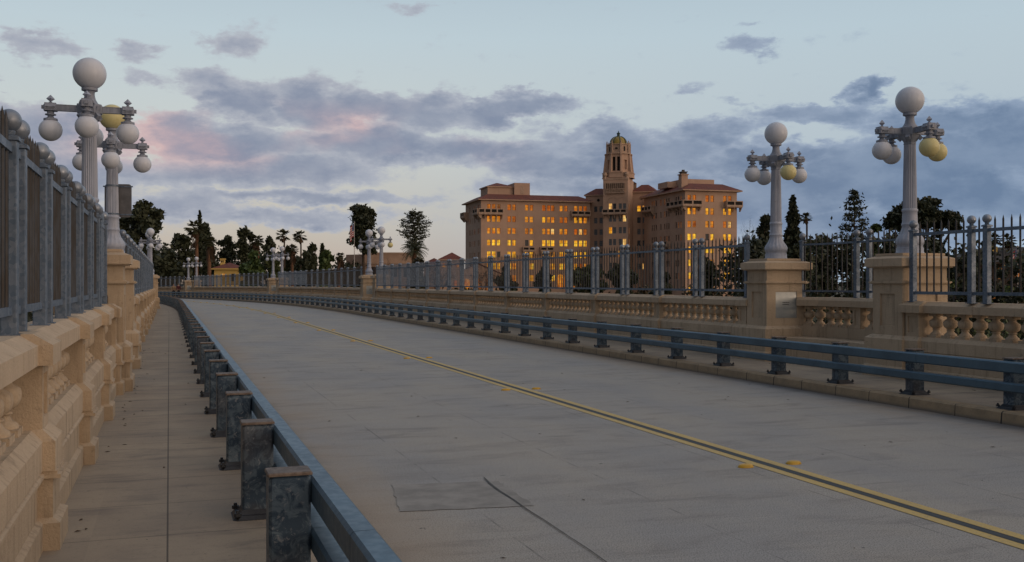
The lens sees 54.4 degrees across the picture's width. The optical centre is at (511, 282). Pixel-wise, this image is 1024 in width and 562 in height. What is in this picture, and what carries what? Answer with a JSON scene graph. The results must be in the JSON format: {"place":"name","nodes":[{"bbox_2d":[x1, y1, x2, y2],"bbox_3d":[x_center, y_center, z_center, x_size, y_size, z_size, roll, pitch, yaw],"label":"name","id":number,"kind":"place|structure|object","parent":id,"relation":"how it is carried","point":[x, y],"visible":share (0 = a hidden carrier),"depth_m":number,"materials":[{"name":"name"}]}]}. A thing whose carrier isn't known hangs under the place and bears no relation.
{"place":"outdoors","nodes":[
{"label":"outdoors","id":0,"kind":"place"},
{"bbox_2d":[38,304,316,561],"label":"sidewalk","id":1,"kind":"structure","parent":0,"point":[133,500],"depth_m":8.03,"materials":[{"name":"brown concrete"}]},
{"bbox_2d":[0,304,124,561],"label":"balustrade","id":2,"kind":"object","parent":1,"relation":"on","point":[62,384],"visible":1,"depth_m":6.09,"materials":[{"name":"beige concrete"}]},
{"bbox_2d":[0,106,108,335],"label":"fence","id":3,"kind":"object","parent":2,"relation":"on","point":[54,217],"visible":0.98,"depth_m":7.38,"materials":[{"name":"metal"}]},
{"bbox_2d":[54,249,134,390],"bbox_3d":[-6.384,0.557,15.147,1.180,2.125,1.010,0,0,-19],"label":"lamp pedestal","id":4,"kind":"object","parent":1,"relation":"on","point":[118,260],"visible":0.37,"depth_m":14.90,"materials":[{"name":"beige concrete"}]},
{"bbox_2d":[38,57,138,202],"bbox_3d":[-6.401,-1.954,15.088,1.096,2.905,1.096,0,0,26],"label":"street lamp","id":5,"kind":"object","parent":4,"relation":"on","point":[89,75],"visible":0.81,"depth_m":14.98,"materials":[{"name":"white metal"}]},
{"bbox_2d":[125,259,141,368],"bbox_3d":[-7.719,0.557,19.023,1.180,2.125,1.010,0,0,-19],"label":"lamp pedestal","id":6,"kind":"object","parent":1,"relation":"on","point":[132,334],"visible":0.22,"depth_m":18.79,"materials":[{"name":"beige concrete"}]},
{"bbox_2d":[72,104,151,252],"bbox_3d":[-7.648,-1.954,19.048,1.096,2.905,1.096,0,0,26],"label":"street lamp","id":7,"kind":"object","parent":6,"relation":"on","point":[112,145],"visible":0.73,"depth_m":18.94,"materials":[{"name":"white metal"}]},
{"bbox_2d":[103,184,132,216],"bbox_3d":[-7.575,-1.580,19.066,0.550,0.640,0.254,0,0,-8],"label":"traffic sign","id":8,"kind":"object","parent":7,"relation":"attached to","point":[125,199],"visible":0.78,"depth_m":19.20,"materials":[{"name":"metal"}]},
{"bbox_2d":[134,288,156,351],"bbox_3d":[-14.940,0.966,40.650,0.628,1.311,44.900,0,0,-19],"label":"balustrade","id":9,"kind":"object","parent":1,"relation":"on","point":[145,309],"visible":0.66,"depth_m":31.01,"materials":[{"name":"beige concrete"}]},
{"bbox_2d":[120,230,153,295],"bbox_3d":[-14.927,-0.358,40.625,0.263,1.378,44.580,0,0,-19],"label":"fence","id":10,"kind":"object","parent":9,"relation":"on","point":[143,276],"visible":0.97,"depth_m":30.97,"materials":[{"name":"metal"}]},
{"bbox_2d":[153,275,159,308],"bbox_3d":[-22.550,0.559,62.016,1.180,2.125,1.010,0,0,-21],"label":"lamp pedestal","id":11,"kind":"object","parent":1,"relation":"on","point":[155,282],"visible":0.32,"depth_m":61.77,"materials":[{"name":"beige concrete"}]},
{"bbox_2d":[138,228,161,274],"bbox_3d":[-22.526,-1.953,62.025,1.096,2.905,1.096,0,0,24],"label":"street lamp","id":12,"kind":"object","parent":11,"relation":"on","point":[150,233],"visible":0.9,"depth_m":61.91,"materials":[{"name":"grey metal"}]},
{"bbox_2d":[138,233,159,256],"bbox_3d":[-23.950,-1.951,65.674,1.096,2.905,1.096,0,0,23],"label":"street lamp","id":13,"kind":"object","parent":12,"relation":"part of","point":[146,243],"visible":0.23,"depth_m":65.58,"materials":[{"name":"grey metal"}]},
{"bbox_2d":[158,295,401,561],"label":"guardrail","id":14,"kind":"object","parent":1,"relation":"on","point":[295,496],"visible":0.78,"depth_m":6.28,"materials":[{"name":"metal"}]},
{"bbox_2d":[0,0,1023,283],"label":"sky","id":15,"kind":"structure","parent":0,"point":[267,117],"materials":[{"name":"blue"}]},
{"bbox_2d":[27,284,1023,339],"bbox_3d":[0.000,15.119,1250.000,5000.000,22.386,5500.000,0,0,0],"label":"ground","id":16,"kind":"structure","parent":0,"point":[815,318],"depth_m":164.22,"materials":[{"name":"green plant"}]},
{"bbox_2d":[121,199,165,264],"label":"broadleaf tree","id":17,"kind":"object","parent":16,"relation":"on","point":[143,218],"visible":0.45,"depth_m":118.62,"materials":[{"name":"green plant"}]},
{"bbox_2d":[153,247,183,286],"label":"bush","id":18,"kind":"object","parent":16,"relation":"on","point":[167,265],"visible":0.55,"depth_m":148.72,"materials":[{"name":"green plant"}]},
{"bbox_2d":[169,233,194,279],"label":"eucalyptus","id":19,"kind":"object","parent":16,"relation":"on","point":[181,243],"visible":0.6,"depth_m":164.31,"materials":[{"name":"green plant"}]},
{"bbox_2d":[184,220,204,274],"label":"fan palm","id":20,"kind":"object","parent":16,"relation":"on","point":[194,232],"visible":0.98,"depth_m":149.81,"materials":[{"name":"green plant"}]},
{"bbox_2d":[197,210,203,275],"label":"cypress","id":21,"kind":"object","parent":16,"relation":"on","point":[200,256],"visible":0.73,"depth_m":174.81,"materials":[{"name":"green plant"}]},
{"bbox_2d":[190,222,219,285],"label":"conifer","id":22,"kind":"object","parent":16,"relation":"on","point":[206,234],"visible":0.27,"depth_m":214.98,"materials":[{"name":"green plant"}]},
{"bbox_2d":[203,236,216,285],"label":"fan palm","id":23,"kind":"object","parent":16,"relation":"on","point":[210,247],"visible":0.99,"depth_m":139.75,"materials":[{"name":"plant"}]},
{"bbox_2d":[216,235,236,262],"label":"eucalyptus","id":24,"kind":"object","parent":16,"relation":"on","point":[228,253],"visible":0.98,"depth_m":225.34,"materials":[{"name":"green plant"}]},
{"bbox_2d":[211,259,241,285],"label":"yellow house","id":25,"kind":"structure","parent":16,"relation":"on","point":[223,268],"depth_m":208.29,"materials":[{"name":"paint"}]},
{"bbox_2d":[235,225,251,263],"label":"eucalyptus","id":26,"kind":"object","parent":16,"relation":"on","point":[242,245],"visible":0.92,"depth_m":221.14,"materials":[{"name":"green plant"}]},
{"bbox_2d":[238,249,266,285],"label":"round tree","id":27,"kind":"object","parent":16,"relation":"on","point":[252,265],"visible":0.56,"depth_m":149.20,"materials":[{"name":"green plant"}]},
{"bbox_2d":[249,235,264,257],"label":"fan palm","id":28,"kind":"object","parent":16,"relation":"on","point":[256,244],"visible":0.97,"depth_m":169.64,"materials":[{"name":"green plant"}]},
{"bbox_2d":[153,242,366,286],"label":"wood","id":29,"kind":"object","parent":16,"relation":"on","point":[345,265],"visible":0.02,"depth_m":230.03,"materials":[{"name":"green plant"}]},
{"bbox_2d":[261,235,275,270],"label":"eucalyptus","id":30,"kind":"object","parent":16,"relation":"on","point":[270,243],"visible":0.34,"depth_m":189.34,"materials":[{"name":"green plant"}]},
{"bbox_2d":[264,253,285,278],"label":"round tree","id":31,"kind":"object","parent":16,"relation":"on","point":[277,267],"visible":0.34,"depth_m":149.41,"materials":[{"name":"green plant"}]},
{"bbox_2d":[275,229,289,267],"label":"slim palm","id":32,"kind":"object","parent":16,"relation":"on","point":[283,237],"visible":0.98,"depth_m":179.91,"materials":[{"name":"green plant"}]},
{"bbox_2d":[283,245,295,280],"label":"eucalyptus","id":33,"kind":"object","parent":16,"relation":"on","point":[288,265],"visible":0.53,"depth_m":187.35,"materials":[{"name":"green plant"}]},
{"bbox_2d":[287,244,299,285],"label":"fan palm","id":34,"kind":"object","parent":16,"relation":"on","point":[292,251],"visible":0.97,"depth_m":184.72,"materials":[{"name":"plant"}]},
{"bbox_2d":[292,230,307,268],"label":"slim palm","id":35,"kind":"object","parent":16,"relation":"on","point":[298,235],"visible":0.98,"depth_m":174.91,"materials":[{"name":"green plant"}]},
{"bbox_2d":[298,250,314,286],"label":"tree","id":36,"kind":"object","parent":16,"relation":"on","point":[305,264],"visible":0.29,"depth_m":169.58,"materials":[{"name":"green plant"}]},
{"bbox_2d":[307,242,317,286],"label":"eucalyptus","id":37,"kind":"object","parent":16,"relation":"on","point":[312,248],"visible":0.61,"depth_m":179.75,"materials":[{"name":"green plant"}]},
{"bbox_2d":[318,249,335,286],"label":"round tree","id":38,"kind":"object","parent":16,"relation":"on","point":[325,257],"visible":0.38,"depth_m":159.53,"materials":[{"name":"green plant"}]},
{"bbox_2d":[334,252,343,286],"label":"fan palm","id":39,"kind":"object","parent":16,"relation":"on","point":[340,262],"visible":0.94,"depth_m":169.74,"materials":[{"name":"plant"}]},
{"bbox_2d":[350,222,354,266],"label":"flagpole","id":40,"kind":"object","parent":16,"relation":"on","point":[352,230],"visible":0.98,"depth_m":208.96,"materials":[{"name":"grey metal"}]},
{"bbox_2d":[346,203,377,274],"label":"evergreen tree","id":41,"kind":"object","parent":16,"relation":"on","point":[363,218],"visible":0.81,"depth_m":213.45,"materials":[{"name":"green plant"}]},
{"bbox_2d":[344,252,411,287],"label":"civic building","id":42,"kind":"structure","parent":16,"relation":"on","point":[395,258],"depth_m":226.36,"materials":[{"name":"brick"}]},
{"bbox_2d":[396,208,432,247],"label":"star pine","id":43,"kind":"object","parent":16,"relation":"on","point":[413,231],"visible":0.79,"depth_m":239.07,"materials":[{"name":"green plant"}]},
{"bbox_2d":[401,237,428,261],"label":"date palm","id":44,"kind":"object","parent":16,"relation":"on","point":[414,251],"visible":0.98,"depth_m":214.69,"materials":[{"name":"green plant"}]},
{"bbox_2d":[405,257,424,288],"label":"bush","id":45,"kind":"object","parent":16,"relation":"on","point":[418,259],"visible":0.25,"depth_m":189.21,"materials":[{"name":"green plant"}]},
{"bbox_2d":[438,253,465,289],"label":"villa","id":46,"kind":"object","parent":16,"relation":"on","point":[452,256],"visible":0.03,"depth_m":236.24,"materials":[{"name":"tile"}]},
{"bbox_2d":[464,263,500,290],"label":"pavilion","id":47,"kind":"structure","parent":16,"relation":"on","point":[471,274],"depth_m":250.38,"materials":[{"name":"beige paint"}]},
{"bbox_2d":[495,266,518,290],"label":"bush","id":48,"kind":"object","parent":16,"relation":"on","point":[513,289],"visible":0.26,"depth_m":209.06,"materials":[{"name":"green plant"}]},
{"bbox_2d":[534,266,552,299],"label":"bush","id":49,"kind":"object","parent":16,"relation":"on","point":[540,289],"visible":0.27,"depth_m":199.47,"materials":[{"name":"green plant"}]},
{"bbox_2d":[574,264,608,292],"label":"round tree","id":50,"kind":"object","parent":16,"relation":"on","point":[589,290],"visible":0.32,"depth_m":193.76,"materials":[{"name":"green plant"}]},
{"bbox_2d":[460,131,742,296],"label":"hotel","id":51,"kind":"structure","parent":16,"relation":"on","point":[616,211],"depth_m":278.28,"materials":[{"name":"beige paint"}]},
{"bbox_2d":[404,283,832,302],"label":"undergrowth","id":52,"kind":"object","parent":16,"relation":"on","point":[690,293],"visible":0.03,"depth_m":193.25,"materials":[{"name":"green plant"}]},
{"bbox_2d":[605,263,639,303],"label":"bush","id":53,"kind":"object","parent":16,"relation":"on","point":[618,292],"visible":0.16,"depth_m":188.91,"materials":[{"name":"green plant"}]},
{"bbox_2d":[647,272,672,294],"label":"bush","id":54,"kind":"object","parent":16,"relation":"on","point":[667,292],"visible":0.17,"depth_m":184.05,"materials":[{"name":"green plant"}]},
{"bbox_2d":[692,255,717,306],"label":"bush","id":55,"kind":"object","parent":16,"relation":"on","point":[710,279],"visible":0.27,"depth_m":169.14,"materials":[{"name":"green plant"}]},
{"bbox_2d":[756,213,769,256],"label":"eucalyptus","id":56,"kind":"object","parent":16,"relation":"on","point":[764,226],"visible":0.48,"depth_m":139.59,"materials":[{"name":"green plant"}]},
{"bbox_2d":[783,194,802,258],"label":"conifer","id":57,"kind":"object","parent":16,"relation":"on","point":[793,232],"visible":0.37,"depth_m":149.40,"materials":[{"name":"green plant"}]},
{"bbox_2d":[787,240,817,320],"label":"broadleaf tree","id":58,"kind":"object","parent":16,"relation":"on","point":[793,251],"visible":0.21,"depth_m":89.62,"materials":[{"name":"green plant"}]},
{"bbox_2d":[799,212,811,296],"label":"slim palm","id":59,"kind":"object","parent":16,"relation":"on","point":[805,220],"visible":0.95,"depth_m":144.91,"materials":[{"name":"green plant"}]},
{"bbox_2d":[808,232,838,322],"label":"broadleaf tree","id":60,"kind":"object","parent":16,"relation":"on","point":[825,265],"visible":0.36,"depth_m":104.41,"materials":[{"name":"green plant"}]},
{"bbox_2d":[834,230,861,323],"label":"bush","id":61,"kind":"object","parent":16,"relation":"on","point":[848,295],"visible":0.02,"depth_m":94.92,"materials":[{"name":"green plant"}]},
{"bbox_2d":[833,188,869,238],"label":"star pine","id":62,"kind":"object","parent":16,"relation":"on","point":[853,197],"visible":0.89,"depth_m":129.64,"materials":[{"name":"green plant"}]},
{"bbox_2d":[708,214,1023,339],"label":"wood","id":63,"kind":"object","parent":16,"relation":"on","point":[756,248],"visible":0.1,"depth_m":104.62,"materials":[{"name":"green plant"}]},
{"bbox_2d":[860,223,882,295],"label":"round tree","id":64,"kind":"object","parent":16,"relation":"on","point":[875,227],"visible":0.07,"depth_m":119.77,"materials":[{"name":"green plant"}]},
{"bbox_2d":[876,234,896,253],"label":"broadleaf tree","id":65,"kind":"object","parent":16,"relation":"on","point":[892,247],"visible":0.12,"depth_m":99.58,"materials":[{"name":"green plant"}]},
{"bbox_2d":[812,289,1023,338],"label":"valley thicket","id":66,"kind":"object","parent":16,"relation":"on","point":[989,334],"depth_m":63.82,"materials":[{"name":"green plant"}]},
{"bbox_2d":[880,196,963,249],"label":"umbrella pine","id":67,"kind":"object","parent":16,"relation":"on","point":[929,212],"visible":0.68,"depth_m":118.33,"materials":[{"name":"green plant"}]},
{"bbox_2d":[929,229,953,278],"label":"broadleaf tree","id":68,"kind":"object","parent":16,"relation":"on","point":[937,236],"visible":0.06,"depth_m":109.69,"materials":[{"name":"green plant"}]},
{"bbox_2d":[948,246,1023,321],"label":"tree","id":69,"kind":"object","parent":16,"relation":"on","point":[998,249],"depth_m":142.51,"materials":[{"name":"green plant"}]},
{"bbox_2d":[996,267,1007,338],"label":"bush","id":70,"kind":"object","parent":16,"relation":"on","point":[999,273],"depth_m":79.87,"materials":[{"name":"green plant"}]},
{"bbox_2d":[999,233,1016,335],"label":"slim palm","id":71,"kind":"object","parent":16,"relation":"on","point":[1007,244],"visible":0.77,"depth_m":144.75,"materials":[{"name":"green plant"}]},
{"bbox_2d":[171,296,1023,411],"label":"sidewalk","id":72,"kind":"structure","parent":0,"point":[978,396],"depth_m":18.36,"materials":[{"name":"brown concrete"}]},
{"bbox_2d":[158,286,183,296],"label":"balustrade","id":73,"kind":"object","parent":72,"relation":"on","point":[164,289],"visible":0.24,"depth_m":134.70,"materials":[{"name":"beige concrete"}]},
{"bbox_2d":[158,276,184,286],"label":"fence","id":74,"kind":"object","parent":73,"relation":"on","point":[167,281],"visible":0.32,"depth_m":133.27,"materials":[{"name":"metal"}]},
{"bbox_2d":[182,280,191,296],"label":"lamp pedestal","id":75,"kind":"object","parent":72,"relation":"on","point":[187,285],"visible":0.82,"depth_m":127.47,"materials":[{"name":"beige concrete"}]},
{"bbox_2d":[193,286,266,299],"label":"balustrade","id":76,"kind":"object","parent":72,"relation":"on","point":[242,289],"visible":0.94,"depth_m":109.24,"materials":[{"name":"beige concrete"}]},
{"bbox_2d":[194,272,267,286],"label":"fence","id":77,"kind":"object","parent":76,"relation":"on","point":[248,279],"visible":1,"depth_m":108.34,"materials":[{"name":"metal"}]},
{"bbox_2d":[266,278,275,299],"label":"lamp pedestal","id":78,"kind":"object","parent":72,"relation":"on","point":[271,285],"visible":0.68,"depth_m":94.95,"materials":[{"name":"beige concrete"}]},
{"bbox_2d":[266,248,279,277],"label":"street lamp","id":79,"kind":"object","parent":78,"relation":"on","point":[273,250],"visible":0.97,"depth_m":95.20,"materials":[{"name":"grey metal"}]},
{"bbox_2d":[275,278,288,300],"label":"lamp pedestal","id":80,"kind":"object","parent":72,"relation":"on","point":[277,283],"visible":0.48,"depth_m":91.69,"materials":[{"name":"beige concrete"}]},
{"bbox_2d":[274,246,289,277],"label":"street lamp","id":81,"kind":"object","parent":80,"relation":"on","point":[282,249],"visible":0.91,"depth_m":91.94,"materials":[{"name":"grey metal"}]},
{"bbox_2d":[277,286,360,306],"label":"balustrade","id":82,"kind":"object","parent":72,"relation":"on","point":[344,292],"visible":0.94,"depth_m":75.77,"materials":[{"name":"beige concrete"}]},
{"bbox_2d":[278,266,362,287],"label":"fence","id":83,"kind":"object","parent":82,"relation":"on","point":[348,276],"visible":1,"depth_m":75.72,"materials":[{"name":"metal"}]},
{"bbox_2d":[359,275,372,307],"bbox_3d":[-9.155,0.558,63.675,1.180,2.125,1.010,0,0,-20],"label":"lamp pedestal","id":84,"kind":"object","parent":72,"relation":"on","point":[366,287],"visible":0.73,"depth_m":63.27,"materials":[{"name":"beige concrete"}]},
{"bbox_2d":[358,229,379,274],"bbox_3d":[-9.140,-1.954,63.681,1.096,2.905,1.096,0,0,31],"label":"street lamp","id":85,"kind":"object","parent":84,"relation":"on","point":[369,234],"visible":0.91,"depth_m":63.56,"materials":[{"name":"grey metal"}]},
{"bbox_2d":[370,274,389,309],"bbox_3d":[-7.930,0.557,60.318,1.180,2.125,1.010,0,0,-20],"label":"lamp pedestal","id":86,"kind":"object","parent":72,"relation":"on","point":[373,276],"visible":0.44,"depth_m":59.97,"materials":[{"name":"beige concrete"}]},
{"bbox_2d":[370,226,392,273],"bbox_3d":[-7.916,-1.954,60.323,1.096,2.905,1.096,0,0,32],"label":"street lamp","id":87,"kind":"object","parent":86,"relation":"on","point":[381,232],"visible":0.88,"depth_m":60.21,"materials":[{"name":"grey metal"}]},
{"bbox_2d":[374,288,746,357],"bbox_3d":[-1.427,0.965,40.612,0.515,1.310,40.709,0,0,-19],"label":"balustrade","id":88,"kind":"object","parent":72,"relation":"on","point":[556,305],"visible":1,"depth_m":28.77,"materials":[{"name":"beige concrete"}]},
{"bbox_2d":[376,234,750,297],"bbox_3d":[-1.497,-0.358,40.588,0.155,1.377,40.506,0,0,-19],"label":"fence","id":89,"kind":"object","parent":88,"relation":"on","point":[449,274],"visible":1,"depth_m":30.11,"materials":[{"name":"metal"}]},
{"bbox_2d":[738,258,812,360],"bbox_3d":[5.590,0.557,21.131,1.180,2.125,1.010,0,0,-19],"label":"lamp pedestal","id":90,"kind":"object","parent":72,"relation":"on","point":[774,289],"visible":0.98,"depth_m":20.79,"materials":[{"name":"beige concrete"}]},
{"bbox_2d":[744,122,806,257],"bbox_3d":[5.604,-1.954,21.136,1.096,2.905,1.096,0,0,33],"label":"street lamp","id":91,"kind":"object","parent":90,"relation":"on","point":[775,135],"visible":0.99,"depth_m":21.02,"materials":[{"name":"white metal"}]},
{"bbox_2d":[786,336,864,364],"bbox_3d":[6.304,1.370,19.241,0.790,0.500,3.080,0,0,-19],"label":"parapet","id":92,"kind":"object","parent":72,"relation":"on","point":[826,356],"visible":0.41,"depth_m":19.65,"materials":[{"name":"concrete"}]},
{"bbox_2d":[862,253,954,379],"bbox_3d":[6.905,0.557,17.311,1.180,2.125,1.010,0,0,-19],"label":"lamp pedestal","id":93,"kind":"object","parent":72,"relation":"on","point":[890,282],"visible":0.56,"depth_m":17.05,"materials":[{"name":"beige concrete"}]},
{"bbox_2d":[872,87,947,252],"bbox_3d":[6.919,-1.954,17.316,1.096,2.905,1.096,0,0,33],"label":"street lamp","id":94,"kind":"object","parent":93,"relation":"on","point":[909,102],"visible":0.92,"depth_m":17.21,"materials":[{"name":"white metal"}]},
{"bbox_2d":[899,301,1023,391],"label":"balustrade","id":95,"kind":"object","parent":72,"relation":"on","point":[925,323],"visible":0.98,"depth_m":15.65,"materials":[{"name":"beige concrete"}]},
{"bbox_2d":[907,214,1023,303],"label":"fence","id":96,"kind":"object","parent":95,"relation":"on","point":[971,293],"visible":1,"depth_m":15.45,"materials":[{"name":"metal"}]},
{"bbox_2d":[179,298,1023,561],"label":"bridge road","id":97,"kind":"structure","parent":0,"point":[370,433],"depth_m":10.49,"materials":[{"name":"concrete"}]},
{"bbox_2d":[391,481,534,510],"bbox_3d":[-0.445,1.776,8.338,1.078,0.001,1.058,0,0,-11],"label":"road patch","id":98,"kind":"object","parent":97,"relation":"on","point":[437,496],"visible":1,"depth_m":8.27,"materials":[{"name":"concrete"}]},
{"bbox_2d":[484,477,606,561],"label":"tyre mark","id":99,"kind":"object","parent":97,"relation":"on","point":[538,516],"visible":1,"depth_m":7.64,"materials":[{"name":"black rubber"}]},
{"bbox_2d":[190,301,1023,549],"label":"yellow line","id":100,"kind":"object","parent":97,"relation":"on","point":[960,527],"visible":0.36,"depth_m":9.46,"materials":[{"name":"paint"}]},
{"bbox_2d":[192,301,1023,543],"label":"black line","id":101,"kind":"object","parent":97,"relation":"on","point":[882,499],"visible":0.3,"depth_m":9.62,"materials":[{"name":"paint"}]},
{"bbox_2d":[193,301,1023,539],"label":"yellow line","id":102,"kind":"object","parent":97,"relation":"on","point":[976,523],"visible":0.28,"depth_m":9.78,"materials":[{"name":"paint"}]},
{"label":"bridge deck","id":103,"kind":"structure","parent":0,"visible":0},
{"bbox_2d":[176,297,1023,427],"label":"kerb","id":104,"kind":"structure","parent":103,"relation":"on","point":[983,413],"depth_m":17.40,"materials":[{"name":"concrete"}]},
{"bbox_2d":[158,292,1023,410],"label":"guardrail","id":105,"kind":"object","parent":104,"relation":"on","point":[914,375],"visible":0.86,"depth_m":18.13,"materials":[{"name":"metal"}]},
{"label":"bay floor","id":106,"kind":"structure","parent":0,"visible":0},
{"bbox_2d":[796,297,872,340],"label":"bay parapet","id":107,"kind":"structure","parent":106,"relation":"on","point":[860,327],"depth_m":19.93,"materials":[{"name":"beige concrete"}]},
{"bbox_2d":[799,225,918,297],"bbox_3d":[6.758,-0.358,19.397,0.328,1.377,3.518,0,0,-19],"label":"bay fence","id":108,"kind":"object","parent":107,"relation":"on","point":[855,241],"visible":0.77,"depth_m":19.73,"materials":[{"name":"metal"}]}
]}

